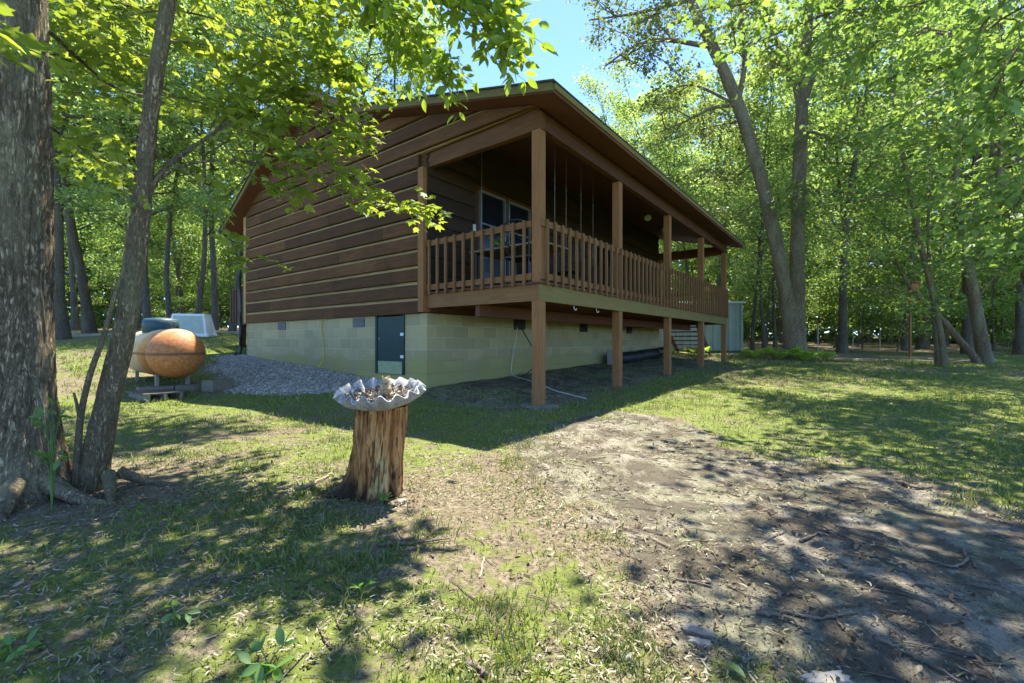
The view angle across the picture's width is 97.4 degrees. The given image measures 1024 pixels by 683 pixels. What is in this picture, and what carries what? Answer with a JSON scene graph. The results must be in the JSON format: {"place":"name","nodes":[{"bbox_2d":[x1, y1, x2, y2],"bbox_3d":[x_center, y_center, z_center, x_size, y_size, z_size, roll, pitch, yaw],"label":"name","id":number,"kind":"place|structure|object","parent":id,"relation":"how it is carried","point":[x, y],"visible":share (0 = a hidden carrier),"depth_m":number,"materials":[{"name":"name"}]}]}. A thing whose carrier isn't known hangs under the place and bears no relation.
{"place":"outdoors","nodes":[
{"label":"outdoors","id":0,"kind":"place"},
{"bbox_2d":[0,328,1023,682],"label":"ground","id":1,"kind":"structure","parent":0,"point":[956,536],"depth_m":2.21,"materials":[{"name":"soil"}]},
{"bbox_2d":[0,626,45,662],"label":"weed","id":2,"kind":"object","parent":1,"relation":"on","point":[7,640],"visible":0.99,"depth_m":1.34,"materials":[{"name":"green plant"}]},
{"bbox_2d":[27,396,71,511],"bbox_3d":[-2.609,0.642,2.554,0.188,0.664,0.184,0,0,-26],"label":"vine","id":3,"kind":"object","parent":1,"relation":"on","point":[49,457],"visible":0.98,"depth_m":2.54,"materials":[{"name":"green plant"}]},
{"bbox_2d":[64,207,109,306],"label":"understory tree","id":4,"kind":"object","parent":1,"relation":"on","point":[85,259],"visible":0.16,"depth_m":29.39,"materials":[{"name":"green plant"}]},
{"bbox_2d":[65,202,123,328],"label":"understory tree","id":5,"kind":"object","parent":1,"relation":"on","point":[109,243],"visible":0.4,"depth_m":26.91,"materials":[{"name":"green plant"}]},
{"bbox_2d":[52,18,166,329],"bbox_3d":[-23.950,-9.792,23.932,8.656,18.713,7.921,0,0,18],"label":"woodland tree","id":6,"kind":"object","parent":1,"relation":"on","point":[74,319],"visible":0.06,"depth_m":23.90,"materials":[{"name":"green plant"}]},
{"bbox_2d":[71,136,151,487],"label":"sapling","id":7,"kind":"object","parent":1,"relation":"on","point":[113,151],"visible":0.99,"depth_m":2.82,"materials":[{"name":"brown plant"}]},
{"bbox_2d":[78,193,164,295],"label":"understory tree","id":8,"kind":"object","parent":1,"relation":"on","point":[112,242],"visible":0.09,"depth_m":31.90,"materials":[{"name":"green plant"}]},
{"bbox_2d":[48,0,199,333],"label":"woodland tree","id":9,"kind":"object","parent":1,"relation":"on","point":[88,324],"visible":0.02,"depth_m":18.66,"materials":[{"name":"green plant"}]},
{"bbox_2d":[48,2,205,193],"bbox_3d":[-17.299,-9.400,17.348,8.656,18.713,7.921,0,0,-7],"label":"woodland tree","id":10,"kind":"object","parent":1,"relation":"on","point":[82,134],"visible":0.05,"depth_m":17.49,"materials":[{"name":"green plant"}]},
{"bbox_2d":[48,0,217,339],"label":"woodland tree","id":11,"kind":"object","parent":1,"relation":"on","point":[62,327],"visible":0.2,"depth_m":14.52,"materials":[{"name":"green plant"}]},
{"bbox_2d":[52,0,214,329],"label":"woodland tree","id":12,"kind":"object","parent":1,"relation":"on","point":[129,194],"visible":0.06,"depth_m":24.55,"materials":[{"name":"green plant"}]},
{"bbox_2d":[50,0,235,319],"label":"woodland tree","id":13,"kind":"object","parent":1,"relation":"on","point":[146,310],"visible":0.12,"depth_m":18.37,"materials":[{"name":"green plant"}]},
{"bbox_2d":[86,212,205,330],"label":"sapling","id":14,"kind":"object","parent":1,"relation":"on","point":[161,222],"visible":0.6,"depth_m":22.07,"materials":[{"name":"green plant"}]},
{"bbox_2d":[50,0,246,235],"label":"woodland tree","id":15,"kind":"object","parent":1,"relation":"on","point":[86,195],"visible":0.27,"depth_m":16.11,"materials":[{"name":"green plant"}]},
{"bbox_2d":[127,389,184,401],"bbox_3d":[-5.311,0.795,6.707,0.720,0.110,0.480,0,0,33],"label":"wooden pallet","id":16,"kind":"object","parent":1,"relation":"on","point":[147,394],"visible":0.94,"depth_m":6.60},
{"bbox_2d":[90,63,235,313],"bbox_3d":[-19.470,-9.474,25.304,6.954,17.900,7.889,0,0,37],"label":"woodland tree","id":17,"kind":"object","parent":1,"relation":"on","point":[182,309],"visible":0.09,"depth_m":25.88,"materials":[{"name":"green plant"}]},
{"bbox_2d":[129,317,205,385],"bbox_3d":[-5.930,0.142,7.600,2.580,1.096,0.770,0,0,40],"label":"propane tank","id":18,"kind":"object","parent":1,"relation":"on","point":[164,348],"visible":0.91,"depth_m":6.87,"materials":[{"name":"metal"}]},
{"bbox_2d":[79,1,259,317],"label":"woodland tree","id":19,"kind":"object","parent":1,"relation":"on","point":[169,311],"visible":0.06,"depth_m":20.72,"materials":[{"name":"green plant"}]},
{"bbox_2d":[122,194,224,312],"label":"understory tree","id":20,"kind":"object","parent":1,"relation":"on","point":[180,258],"visible":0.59,"depth_m":25.04,"materials":[{"name":"green plant"}]},
{"bbox_2d":[128,205,229,302],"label":"understory tree","id":21,"kind":"object","parent":1,"relation":"on","point":[190,282],"visible":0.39,"depth_m":27.11,"materials":[{"name":"green plant"}]},
{"bbox_2d":[159,600,200,625],"bbox_3d":[-1.101,0.904,1.474,0.131,0.070,0.107,0,0,9],"label":"weed","id":22,"kind":"object","parent":1,"relation":"on","point":[188,616],"visible":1,"depth_m":1.47,"materials":[{"name":"green plant"}]},
{"bbox_2d":[171,313,218,336],"bbox_3d":[-10.100,-0.499,14.200,1.240,0.730,0.880,0,0,-14],"label":"well cover","id":23,"kind":"object","parent":1,"relation":"on","point":[200,325],"visible":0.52,"depth_m":13.94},
{"bbox_2d":[106,0,284,313],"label":"woodland tree","id":24,"kind":"object","parent":1,"relation":"on","point":[202,200],"visible":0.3,"depth_m":17.76,"materials":[{"name":"green plant"}]},
{"bbox_2d":[161,240,231,313],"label":"sapling","id":25,"kind":"object","parent":1,"relation":"on","point":[205,304],"visible":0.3,"depth_m":27.98,"materials":[{"name":"green plant"}]},
{"bbox_2d":[162,205,242,328],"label":"understory tree","id":26,"kind":"object","parent":1,"relation":"on","point":[227,296],"visible":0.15,"depth_m":28.17,"materials":[{"name":"green plant"}]},
{"bbox_2d":[131,0,281,329],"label":"woodland tree","id":27,"kind":"object","parent":1,"relation":"on","point":[214,312],"visible":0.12,"depth_m":20.64,"materials":[{"name":"green plant"}]},
{"bbox_2d":[186,215,242,305],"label":"understory tree","id":28,"kind":"object","parent":1,"relation":"on","point":[229,268],"visible":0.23,"depth_m":25.03,"materials":[{"name":"green plant"}]},
{"bbox_2d":[190,180,242,291],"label":"understory tree","id":29,"kind":"object","parent":1,"relation":"on","point":[226,283],"visible":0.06,"depth_m":24.07,"materials":[{"name":"green plant"}]},
{"bbox_2d":[202,378,233,391],"bbox_3d":[-4.812,0.714,7.372,0.220,0.190,0.420,0,0,12],"label":"concrete block","id":30,"kind":"object","parent":1,"relation":"on","point":[214,385],"depth_m":7.23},
{"bbox_2d":[48,0,450,509],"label":"maple tree","id":31,"kind":"object","parent":1,"relation":"on","point":[96,472],"visible":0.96,"depth_m":3.36,"materials":[{"name":"green plant"}]},
{"bbox_2d":[180,0,322,330],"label":"woodland tree","id":32,"kind":"object","parent":1,"relation":"on","point":[231,327],"visible":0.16,"depth_m":18.67,"materials":[{"name":"green plant"}]},
{"bbox_2d":[236,625,297,682],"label":"weed","id":33,"kind":"object","parent":1,"relation":"on","point":[252,668],"visible":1,"depth_m":1.26,"materials":[{"name":"green plant"}]},
{"bbox_2d":[0,0,557,523],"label":"maple tree","id":34,"kind":"object","parent":1,"relation":"on","point":[28,368],"visible":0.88,"depth_m":2.79,"materials":[{"name":"green plant"}]},
{"bbox_2d":[173,0,391,147],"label":"woodland tree","id":35,"kind":"object","parent":1,"relation":"on","point":[301,41],"visible":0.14,"depth_m":18.18,"materials":[{"name":"green plant"}]},
{"bbox_2d":[205,354,379,395],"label":"gravel","id":36,"kind":"structure","parent":1,"relation":"on","point":[227,368],"depth_m":8.53,"materials":[{"name":"gravel"}]},
{"bbox_2d":[266,0,448,108],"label":"woodland tree","id":37,"kind":"object","parent":1,"relation":"on","point":[387,67],"visible":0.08,"depth_m":22.65,"materials":[{"name":"green plant"}]},
{"bbox_2d":[311,405,407,504],"bbox_3d":[-0.944,0.709,2.809,0.554,0.608,0.392,0,0,13],"label":"tree stump","id":38,"kind":"object","parent":1,"relation":"on","point":[375,466],"visible":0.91,"depth_m":2.68,"materials":[{"name":"brown wood"}]},
{"bbox_2d":[333,377,425,410],"bbox_3d":[-0.808,0.330,2.780,0.559,0.129,0.558,-2,9,0],"label":"birdbath bowl","id":39,"kind":"object","parent":38,"relation":"on","point":[379,403],"visible":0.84,"depth_m":2.68,"materials":[{"name":"concrete"}]},
{"bbox_2d":[345,383,413,402],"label":"leaf litter","id":40,"kind":"object","parent":39,"relation":"in","point":[374,395],"visible":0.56,"depth_m":2.83,"materials":[{"name":"brown plant"}]},
{"bbox_2d":[315,0,449,101],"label":"woodland tree","id":41,"kind":"object","parent":1,"relation":"on","point":[366,44],"visible":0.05,"depth_m":25.54,"materials":[{"name":"green plant"}]},
{"bbox_2d":[219,78,744,404],"bbox_3d":[-0.013,-2.086,14.205,11.420,6.472,13.140,0,0,38],"label":"log cabin","id":42,"kind":"object","parent":1,"relation":"on","point":[553,161],"visible":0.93,"depth_m":8.54,"materials":[{"name":"brown wood"}]},
{"bbox_2d":[375,315,404,374],"bbox_3d":[-2.185,0.057,8.084,0.820,1.046,0.074,0,0,38],"label":"crawl door","id":43,"kind":"structure","parent":42,"relation":"in","point":[390,330],"depth_m":8.06,"materials":[{"name":"blue paint"}]},
{"bbox_2d":[478,190,505,286],"bbox_3d":[-0.385,-1.860,8.815,0.080,2.020,0.760,0,0,38],"label":"patio door","id":44,"kind":"structure","parent":42,"relation":"in","point":[491,207],"depth_m":8.76,"materials":[{"name":"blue glass"}]},
{"bbox_2d":[503,219,531,282],"bbox_3d":[0.137,-1.300,6.777,0.521,0.968,0.515,0,0,28],"label":"patio chair","id":45,"kind":"object","parent":42,"relation":"on","point":[518,258],"visible":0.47,"depth_m":6.62,"materials":[{"name":"black metal"}]},
{"bbox_2d":[506,201,530,283],"bbox_3d":[0.138,-1.860,9.498,0.080,2.020,0.760,0,0,38],"label":"patio door","id":46,"kind":"structure","parent":42,"relation":"in","point":[513,210],"depth_m":9.46,"materials":[{"name":"clear glass"}]},
{"bbox_2d":[470,241,567,286],"bbox_3d":[0.118,-1.185,7.633,1.500,0.735,0.840,0,0,38],"label":"patio table","id":47,"kind":"object","parent":42,"relation":"on","point":[518,246],"visible":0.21,"depth_m":7.58,"materials":[{"name":"metal"}]},
{"bbox_2d":[593,247,609,286],"bbox_3d":[2.614,-2.100,12.716,0.060,1.100,1.300,0,0,38],"label":"window","id":48,"kind":"structure","parent":42,"relation":"in","point":[598,248],"depth_m":12.69,"materials":[{"name":"black glass"}]},
{"bbox_2d":[0,368,1023,682],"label":"twig litter","id":49,"kind":"object","parent":1,"relation":"on","point":[1016,536],"visible":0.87,"depth_m":2.04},
{"bbox_2d":[0,363,1023,682],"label":"dry straw","id":50,"kind":"object","parent":1,"relation":"on","point":[548,669],"visible":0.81,"depth_m":1.72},
{"bbox_2d":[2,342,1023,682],"bbox_3d":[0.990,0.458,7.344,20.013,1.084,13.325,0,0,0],"label":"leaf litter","id":51,"kind":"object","parent":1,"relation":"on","point":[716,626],"visible":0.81,"depth_m":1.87,"materials":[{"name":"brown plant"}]},
{"bbox_2d":[53,91,1022,342],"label":"distant woods","id":52,"kind":"object","parent":1,"relation":"on","point":[98,310],"visible":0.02,"depth_m":35.81,"materials":[{"name":"green plant"}]},
{"bbox_2d":[571,65,680,278],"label":"woodland tree","id":53,"kind":"object","parent":1,"relation":"on","point":[592,92],"visible":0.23,"depth_m":26.53,"materials":[{"name":"green plant"}]},
{"bbox_2d":[607,347,662,364],"bbox_3d":[4.019,0.411,13.872,0.448,0.465,4.086,0,0,38],"label":"corrugated pipe","id":54,"kind":"object","parent":1,"relation":"on","point":[636,356],"visible":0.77,"depth_m":13.12,"materials":[{"name":"black plastic"}]},
{"bbox_2d":[601,55,713,267],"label":"woodland tree","id":55,"kind":"object","parent":1,"relation":"on","point":[626,106],"visible":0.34,"depth_m":23.79,"materials":[{"name":"green plant"}]},
{"bbox_2d":[610,91,710,243],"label":"woodland tree","id":56,"kind":"object","parent":1,"relation":"on","point":[642,137],"visible":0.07,"depth_m":34.31,"materials":[{"name":"green plant"}]},
{"bbox_2d":[627,53,719,262],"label":"woodland tree","id":57,"kind":"object","parent":1,"relation":"on","point":[652,81],"visible":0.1,"depth_m":28.22,"materials":[{"name":"green plant"}]},
{"bbox_2d":[624,79,744,284],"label":"woodland tree","id":58,"kind":"object","parent":1,"relation":"on","point":[696,260],"visible":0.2,"depth_m":24.54,"materials":[{"name":"green plant"}]},
{"bbox_2d":[566,0,804,359],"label":"oak tree","id":59,"kind":"object","parent":1,"relation":"on","point":[749,140],"visible":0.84,"depth_m":15.59,"materials":[{"name":"green plant"}]},
{"bbox_2d":[680,623,714,638],"bbox_3d":[0.614,0.959,1.491,0.111,0.022,0.050,0,0,29],"label":"bark slab","id":60,"kind":"object","parent":1,"relation":"on","point":[689,627],"depth_m":1.48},
{"bbox_2d":[658,131,736,292],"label":"woodland tree","id":61,"kind":"object","parent":1,"relation":"on","point":[730,276],"visible":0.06,"depth_m":34.48,"materials":[{"name":"green plant"}]},
{"bbox_2d":[635,78,760,281],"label":"woodland tree","id":62,"kind":"object","parent":1,"relation":"on","point":[707,280],"visible":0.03,"depth_m":37.04,"materials":[{"name":"green plant"}]},
{"bbox_2d":[659,301,745,350],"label":"metal shed","id":63,"kind":"structure","parent":1,"relation":"on","point":[712,334],"depth_m":18.66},
{"bbox_2d":[711,226,778,324],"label":"understory tree","id":64,"kind":"object","parent":1,"relation":"on","point":[749,312],"visible":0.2,"depth_m":26.91,"materials":[{"name":"green plant"}]},
{"bbox_2d":[662,0,829,286],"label":"woodland tree","id":65,"kind":"object","parent":1,"relation":"on","point":[717,89],"visible":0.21,"depth_m":24.41,"materials":[{"name":"green plant"}]},
{"bbox_2d":[690,22,832,349],"bbox_3d":[10.624,-6.060,19.481,5.501,13.260,5.700,0,0,19],"label":"woodland tree","id":66,"kind":"object","parent":1,"relation":"on","point":[778,123],"visible":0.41,"depth_m":18.66,"materials":[{"name":"green plant"}]},
{"bbox_2d":[700,0,836,349],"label":"woodland tree","id":67,"kind":"object","parent":1,"relation":"on","point":[763,331],"visible":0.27,"depth_m":20.13,"materials":[{"name":"green plant"}]},
{"bbox_2d":[728,157,829,338],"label":"understory tree","id":68,"kind":"object","parent":1,"relation":"on","point":[769,303],"visible":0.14,"depth_m":25.58,"materials":[{"name":"green plant"}]},
{"bbox_2d":[760,344,802,358],"bbox_3d":[9.270,0.349,15.426,1.211,0.522,1.115,0,0,0],"label":"fern","id":69,"kind":"object","parent":1,"relation":"on","point":[774,351],"visible":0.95,"depth_m":15.25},
{"bbox_2d":[736,225,826,343],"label":"understory tree","id":70,"kind":"object","parent":1,"relation":"on","point":[777,315],"visible":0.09,"depth_m":28.01,"materials":[{"name":"green plant"}]},
{"bbox_2d":[708,53,858,349],"bbox_3d":[11.022,-5.356,18.832,5.130,11.934,4.951,0,0,10],"label":"woodland tree","id":71,"kind":"object","parent":1,"relation":"on","point":[748,250],"visible":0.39,"depth_m":18.55,"materials":[{"name":"green plant"}]},
{"bbox_2d":[756,609,811,633],"bbox_3d":[0.928,0.949,1.536,0.170,0.029,0.043,0,0,45],"label":"stick","id":72,"kind":"object","parent":1,"relation":"on","point":[767,614],"visible":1,"depth_m":1.55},
{"bbox_2d":[744,207,825,343],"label":"understory tree","id":73,"kind":"object","parent":1,"relation":"on","point":[807,285],"visible":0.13,"depth_m":28.01,"materials":[{"name":"green plant"}]},
{"bbox_2d":[725,5,885,230],"bbox_3d":[17.897,-10.034,27.735,9.909,20.860,8.264,0,0,-24],"label":"woodland tree","id":74,"kind":"object","parent":1,"relation":"on","point":[817,105],"visible":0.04,"depth_m":27.58,"materials":[{"name":"green plant"}]},
{"bbox_2d":[746,72,868,254],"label":"woodland tree","id":75,"kind":"object","parent":1,"relation":"on","point":[833,207],"visible":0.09,"depth_m":24.05,"materials":[{"name":"green plant"}]},
{"bbox_2d":[652,0,973,359],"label":"oak tree","id":76,"kind":"object","parent":1,"relation":"on","point":[800,203],"visible":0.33,"depth_m":15.68,"materials":[{"name":"green plant"}]},
{"bbox_2d":[780,593,858,619],"bbox_3d":[1.081,0.940,1.588,0.276,0.053,0.102,0,0,0],"label":"stick","id":77,"kind":"object","parent":1,"relation":"on","point":[785,611],"visible":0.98,"depth_m":1.56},
{"bbox_2d":[796,670,852,682],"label":"flat stone","id":78,"kind":"object","parent":1,"relation":"on","point":[821,677],"visible":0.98,"depth_m":1.27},
{"bbox_2d":[805,268,853,343],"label":"sapling","id":79,"kind":"object","parent":1,"relation":"on","point":[829,307],"visible":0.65,"depth_m":28.45,"materials":[{"name":"green plant"}]},
{"bbox_2d":[805,232,864,342],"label":"understory tree","id":80,"kind":"object","parent":1,"relation":"on","point":[824,256],"visible":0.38,"depth_m":29.85,"materials":[{"name":"green plant"}]},
{"bbox_2d":[770,19,909,347],"bbox_3d":[17.361,-8.246,23.816,8.215,17.571,6.180,0,0,16],"label":"woodland tree","id":81,"kind":"object","parent":1,"relation":"on","point":[838,183],"visible":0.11,"depth_m":23.56,"materials":[{"name":"green plant"}]},
{"bbox_2d":[806,237,876,324],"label":"understory tree","id":82,"kind":"object","parent":1,"relation":"on","point":[834,286],"visible":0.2,"depth_m":30.20,"materials":[{"name":"green plant"}]},
{"bbox_2d":[665,0,1023,273],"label":"maple tree","id":83,"kind":"object","parent":1,"relation":"on","point":[975,132],"visible":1,"depth_m":5.38,"materials":[{"name":"green plant"}]},
{"bbox_2d":[788,100,907,338],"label":"woodland tree","id":84,"kind":"object","parent":1,"relation":"on","point":[850,245],"visible":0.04,"depth_m":35.69,"materials":[{"name":"green plant"}]},
{"bbox_2d":[814,227,905,346],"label":"sapling","id":85,"kind":"object","parent":1,"relation":"on","point":[853,263],"visible":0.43,"depth_m":25.71,"materials":[{"name":"green plant"}]},
{"bbox_2d":[757,0,969,352],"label":"woodland tree","id":86,"kind":"object","parent":1,"relation":"on","point":[842,346],"visible":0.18,"depth_m":20.25,"materials":[{"name":"green plant"}]},
{"bbox_2d":[812,96,914,342],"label":"woodland tree","id":87,"kind":"object","parent":1,"relation":"on","point":[868,339],"visible":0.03,"depth_m":31.34,"materials":[{"name":"green plant"}]},
{"bbox_2d":[831,271,899,350],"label":"sapling","id":88,"kind":"object","parent":1,"relation":"on","point":[851,302],"visible":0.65,"depth_m":22.37,"materials":[{"name":"green plant"}]},
{"bbox_2d":[838,201,924,344],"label":"understory tree","id":89,"kind":"object","parent":1,"relation":"on","point":[891,338],"visible":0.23,"depth_m":27.85,"materials":[{"name":"green plant"}]},
{"bbox_2d":[790,183,981,362],"bbox_3d":[11.663,-1.768,14.287,4.247,5.444,4.327,0,0,-40],"label":"leaning tree","id":90,"kind":"object","parent":1,"relation":"on","point":[966,347],"visible":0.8,"depth_m":14.13,"materials":[{"name":"green plant"}]},
{"bbox_2d":[848,192,930,341],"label":"understory tree","id":91,"kind":"object","parent":1,"relation":"on","point":[886,265],"visible":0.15,"depth_m":32.47,"materials":[{"name":"green plant"}]},
{"bbox_2d":[766,0,1023,284],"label":"leaning tree","id":92,"kind":"object","parent":1,"relation":"on","point":[1019,260],"visible":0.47,"depth_m":10.73,"materials":[{"name":"green plant"}]},
{"bbox_2d":[861,264,945,351],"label":"sapling","id":93,"kind":"object","parent":1,"relation":"on","point":[900,280],"visible":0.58,"depth_m":21.73,"materials":[{"name":"green plant"}]},
{"bbox_2d":[799,0,1023,365],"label":"young tree","id":94,"kind":"object","parent":1,"relation":"on","point":[911,200],"visible":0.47,"depth_m":11.89,"materials":[{"name":"green plant"}]},
{"bbox_2d":[804,1,1023,365],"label":"young tree","id":95,"kind":"object","parent":1,"relation":"on","point":[935,336],"visible":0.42,"depth_m":12.60,"materials":[{"name":"green plant"}]},
{"bbox_2d":[872,634,960,682],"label":"stick","id":96,"kind":"object","parent":1,"relation":"on","point":[890,644],"visible":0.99,"depth_m":1.36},
{"bbox_2d":[813,0,1023,362],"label":"maple tree","id":97,"kind":"object","parent":1,"relation":"on","point":[982,343],"visible":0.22,"depth_m":14.13,"materials":[{"name":"green plant"}]},
{"bbox_2d":[817,1,1019,350],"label":"woodland tree","id":98,"kind":"object","parent":1,"relation":"on","point":[904,344],"visible":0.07,"depth_m":22.28,"materials":[{"name":"green plant"}]},
{"bbox_2d":[831,0,1011,348],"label":"woodland tree","id":99,"kind":"object","parent":1,"relation":"on","point":[922,342],"visible":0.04,"depth_m":23.99,"materials":[{"name":"green plant"}]},
{"bbox_2d":[883,247,993,338],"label":"sapling","id":100,"kind":"object","parent":1,"relation":"on","point":[950,311],"visible":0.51,"depth_m":18.91,"materials":[{"name":"green plant"}]},
{"bbox_2d":[859,0,1023,353],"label":"woodland tree","id":101,"kind":"object","parent":1,"relation":"on","point":[966,332],"visible":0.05,"depth_m":19.29,"materials":[{"name":"green plant"}]},
{"bbox_2d":[871,0,1023,354],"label":"woodland tree","id":102,"kind":"object","parent":1,"relation":"on","point":[1018,343],"visible":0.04,"depth_m":18.66,"materials":[{"name":"green plant"}]},
{"bbox_2d":[903,259,993,336],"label":"sapling","id":103,"kind":"object","parent":1,"relation":"on","point":[958,285],"visible":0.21,"depth_m":21.97,"materials":[{"name":"green plant"}]},
{"bbox_2d":[882,99,1022,346],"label":"woodland tree","id":104,"kind":"object","parent":1,"relation":"on","point":[950,296],"visible":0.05,"depth_m":25.09,"materials":[{"name":"green plant"}]},
{"bbox_2d":[947,190,1021,349],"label":"understory tree","id":105,"kind":"object","parent":1,"relation":"on","point":[992,283],"visible":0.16,"depth_m":22.32,"materials":[{"name":"green plant"}]},
{"bbox_2d":[989,296,1014,351],"bbox_3d":[22.582,-0.664,20.041,2.847,2.912,2.330,0,0,-34],"label":"bush","id":106,"kind":"object","parent":1,"relation":"on","point":[1009,317],"visible":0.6,"depth_m":20.25,"materials":[{"name":"green plant"}]},
{"bbox_2d":[0,332,1023,682],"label":"grass","id":107,"kind":"structure","parent":0,"point":[508,648],"depth_m":3.27,"materials":[{"name":"plant"}]},
{"bbox_2d":[50,0,1023,334],"label":"sky","id":108,"kind":"structure","parent":0,"point":[566,22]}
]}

